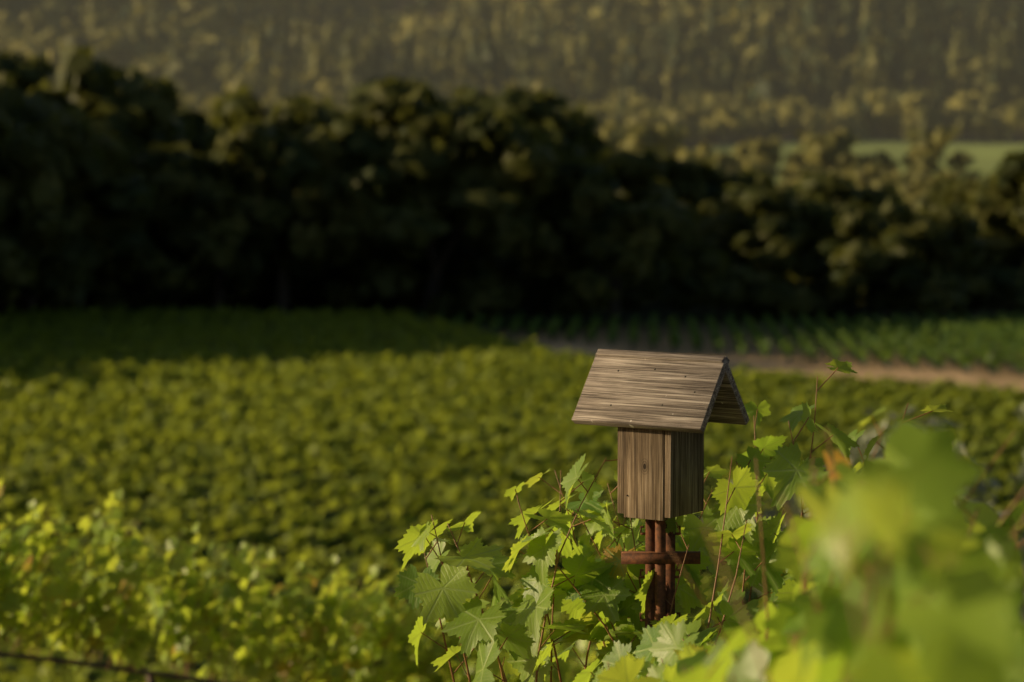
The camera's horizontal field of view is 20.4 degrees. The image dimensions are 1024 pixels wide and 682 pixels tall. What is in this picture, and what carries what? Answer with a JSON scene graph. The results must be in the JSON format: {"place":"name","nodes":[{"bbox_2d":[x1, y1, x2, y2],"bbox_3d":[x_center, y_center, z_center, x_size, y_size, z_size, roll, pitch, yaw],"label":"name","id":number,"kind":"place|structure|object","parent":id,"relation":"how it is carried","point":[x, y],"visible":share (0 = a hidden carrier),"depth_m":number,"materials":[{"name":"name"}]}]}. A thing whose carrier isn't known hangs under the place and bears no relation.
{"place":"outdoors","nodes":[
{"label":"outdoors","id":0,"kind":"place"},
{"bbox_2d":[0,0,1023,390],"bbox_3d":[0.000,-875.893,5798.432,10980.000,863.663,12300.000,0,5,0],"label":"terrain","id":1,"kind":"structure","parent":0,"point":[986,154],"depth_m":291.13,"materials":[{"name":"green plant"}]},
{"bbox_2d":[0,50,66,93],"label":"oak tree","id":2,"kind":"object","parent":1,"relation":"on","point":[31,72],"visible":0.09,"depth_m":304.38,"materials":[{"name":"green plant"}]},
{"bbox_2d":[0,109,78,301],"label":"oak tree","id":3,"kind":"object","parent":1,"relation":"on","point":[36,174],"visible":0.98,"depth_m":252.06,"materials":[{"name":"green plant"}]},
{"bbox_2d":[27,78,78,110],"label":"oak tree","id":4,"kind":"object","parent":1,"relation":"on","point":[45,87],"visible":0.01,"depth_m":296.94,"materials":[{"name":"green plant"}]},
{"bbox_2d":[12,103,150,314],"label":"oak tree","id":5,"kind":"object","parent":1,"relation":"on","point":[102,278],"visible":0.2,"depth_m":262.94,"materials":[{"name":"green plant"}]},
{"bbox_2d":[3,101,169,311],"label":"oak tree","id":6,"kind":"object","parent":1,"relation":"on","point":[116,212],"visible":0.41,"depth_m":262.15,"materials":[{"name":"green plant"}]},
{"bbox_2d":[0,41,184,307],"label":"oak tree","id":7,"kind":"object","parent":1,"relation":"on","point":[135,116],"visible":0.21,"depth_m":284.00,"materials":[{"name":"green plant"}]},
{"bbox_2d":[61,61,214,154],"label":"oak tree","id":8,"kind":"object","parent":1,"relation":"on","point":[195,126],"visible":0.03,"depth_m":314.93,"materials":[{"name":"green plant"}]},
{"bbox_2d":[205,121,220,137],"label":"oak tree","id":9,"kind":"object","parent":1,"relation":"on","point":[214,129],"depth_m":346.28,"materials":[{"name":"green plant"}]},
{"bbox_2d":[197,126,266,259],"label":"oak tree","id":10,"kind":"object","parent":1,"relation":"on","point":[222,129],"depth_m":313.01,"materials":[{"name":"green plant"}]},
{"bbox_2d":[122,134,355,310],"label":"oak tree","id":11,"kind":"object","parent":1,"relation":"on","point":[197,232],"visible":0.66,"depth_m":273.98,"materials":[{"name":"green plant"}]},
{"bbox_2d":[205,92,311,126],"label":"oak tree","id":12,"kind":"object","parent":1,"relation":"on","point":[209,112],"depth_m":373.63,"materials":[{"name":"green plant"}]},
{"bbox_2d":[177,83,399,312],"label":"oak tree","id":13,"kind":"object","parent":1,"relation":"on","point":[299,143],"visible":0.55,"depth_m":274.66,"materials":[{"name":"green plant"}]},
{"bbox_2d":[0,479,597,681],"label":"grape vine","id":14,"kind":"object","parent":1,"relation":"on","point":[16,606],"depth_m":18.19,"materials":[{"name":"green plant"}]},
{"bbox_2d":[269,96,370,125],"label":"oak tree","id":15,"kind":"object","parent":1,"relation":"on","point":[322,106],"visible":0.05,"depth_m":328.70,"materials":[{"name":"green plant"}]},
{"bbox_2d":[277,75,568,320],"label":"oak tree","id":16,"kind":"object","parent":1,"relation":"on","point":[481,176],"visible":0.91,"depth_m":274.77,"materials":[{"name":"green plant"}]},
{"bbox_2d":[387,96,553,150],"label":"oak tree","id":17,"kind":"object","parent":1,"relation":"on","point":[452,103],"depth_m":309.18,"materials":[{"name":"green plant"}]},
{"bbox_2d":[0,252,1023,325],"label":"bushes","id":18,"kind":"object","parent":1,"relation":"on","point":[490,286],"depth_m":290.43,"materials":[{"name":"green plant"}]},
{"bbox_2d":[0,0,1023,113],"bbox_3d":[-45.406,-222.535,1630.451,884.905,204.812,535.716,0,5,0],"label":"hill forest","id":19,"kind":"object","parent":1,"relation":"on","point":[138,34],"depth_m":1474.18,"materials":[{"name":"green plant"}]},
{"bbox_2d":[0,303,1023,681],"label":"vineyard vines","id":20,"kind":"object","parent":1,"relation":"on","point":[416,345],"visible":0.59,"depth_m":148.38,"materials":[{"name":"green plant"}]},
{"bbox_2d":[0,310,1023,681],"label":"grapevines","id":21,"kind":"object","parent":1,"relation":"on","point":[338,540],"visible":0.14,"depth_m":130.55,"materials":[{"name":"green plant"}]},
{"bbox_2d":[452,84,615,164],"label":"oak tree","id":22,"kind":"object","parent":1,"relation":"on","point":[578,128],"visible":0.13,"depth_m":363.41,"materials":[{"name":"green plant"}]},
{"bbox_2d":[500,107,576,158],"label":"oak tree","id":23,"kind":"object","parent":1,"relation":"on","point":[554,135],"visible":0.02,"depth_m":351.48,"materials":[{"name":"green plant"}]},
{"bbox_2d":[68,67,1023,211],"bbox_3d":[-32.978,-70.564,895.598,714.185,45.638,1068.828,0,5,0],"label":"valley forest","id":24,"kind":"object","parent":1,"relation":"on","point":[670,124],"depth_m":1216.48,"materials":[{"name":"green plant"}]},
{"bbox_2d":[519,147,733,324],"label":"oak tree","id":25,"kind":"object","parent":1,"relation":"on","point":[626,212],"visible":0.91,"depth_m":279.49,"materials":[{"name":"green plant"}]},
{"bbox_2d":[621,519,700,627],"bbox_3d":[0.356,1.351,6.888,0.190,1.910,0.032,0,5,0],"label":"steel post","id":26,"kind":"object","parent":1,"relation":"on","point":[657,555],"visible":0.68,"depth_m":6.82,"materials":[{"name":"orange metal"}]},
{"bbox_2d":[572,349,748,520],"bbox_3d":[0.356,0.222,6.799,0.360,0.392,0.231,3,6,35],"label":"birdhouse","id":27,"kind":"object","parent":26,"relation":"on","point":[660,410],"visible":1,"depth_m":6.75,"materials":[{"name":"brown wood"}]},
{"bbox_2d":[636,144,753,221],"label":"oak tree","id":28,"kind":"object","parent":1,"relation":"on","point":[697,182],"visible":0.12,"depth_m":334.06,"materials":[{"name":"green plant"}]},
{"bbox_2d":[679,200,736,241],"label":"oak tree","id":29,"kind":"object","parent":1,"relation":"on","point":[715,209],"visible":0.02,"depth_m":325.73,"materials":[{"name":"green plant"}]},
{"bbox_2d":[393,359,1023,681],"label":"leaves","id":30,"kind":"object","parent":1,"relation":"on","point":[975,633],"visible":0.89,"depth_m":4.44,"materials":[{"name":"green plant"}]},
{"bbox_2d":[421,368,1023,681],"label":"grapevine stems","id":31,"kind":"object","parent":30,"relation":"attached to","point":[885,632],"visible":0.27,"depth_m":4.46,"materials":[{"name":"green plant"}]},
{"bbox_2d":[408,310,1023,371],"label":"crop rows","id":32,"kind":"object","parent":1,"relation":"on","point":[970,329],"visible":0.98,"depth_m":253.55,"materials":[{"name":"green plant"}]},
{"bbox_2d":[481,322,1023,377],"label":"crop rows","id":33,"kind":"object","parent":1,"relation":"on","point":[990,369],"visible":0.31,"depth_m":239.63,"materials":[{"name":"green plant"}]},
{"bbox_2d":[695,183,845,315],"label":"oak tree","id":34,"kind":"object","parent":1,"relation":"on","point":[788,234],"visible":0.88,"depth_m":303.90,"materials":[{"name":"green plant"}]},
{"bbox_2d":[720,168,834,222],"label":"oak tree","id":35,"kind":"object","parent":1,"relation":"on","point":[748,177],"visible":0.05,"depth_m":335.30,"materials":[{"name":"green plant"}]},
{"bbox_2d":[796,171,917,307],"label":"oak tree","id":36,"kind":"object","parent":1,"relation":"on","point":[829,187],"visible":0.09,"depth_m":323.04,"materials":[{"name":"green plant"}]},
{"bbox_2d":[699,401,1023,622],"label":"vine","id":37,"kind":"object","parent":1,"relation":"on","point":[934,422],"visible":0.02,"depth_m":30.30,"materials":[{"name":"green plant"}]},
{"bbox_2d":[814,196,963,320],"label":"oak tree","id":38,"kind":"object","parent":1,"relation":"on","point":[860,258],"visible":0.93,"depth_m":296.79,"materials":[{"name":"green plant"}]},
{"bbox_2d":[885,206,991,317],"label":"oak tree","id":39,"kind":"object","parent":1,"relation":"on","point":[965,255],"visible":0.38,"depth_m":300.07,"materials":[{"name":"green plant"}]},
{"bbox_2d":[921,173,993,239],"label":"oak tree","id":40,"kind":"object","parent":1,"relation":"on","point":[956,192],"visible":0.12,"depth_m":343.33,"materials":[{"name":"green plant"}]},
{"bbox_2d":[962,150,1023,274],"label":"oak tree","id":41,"kind":"object","parent":1,"relation":"on","point":[996,207],"visible":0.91,"depth_m":331.12,"materials":[{"name":"green plant"}]}
]}

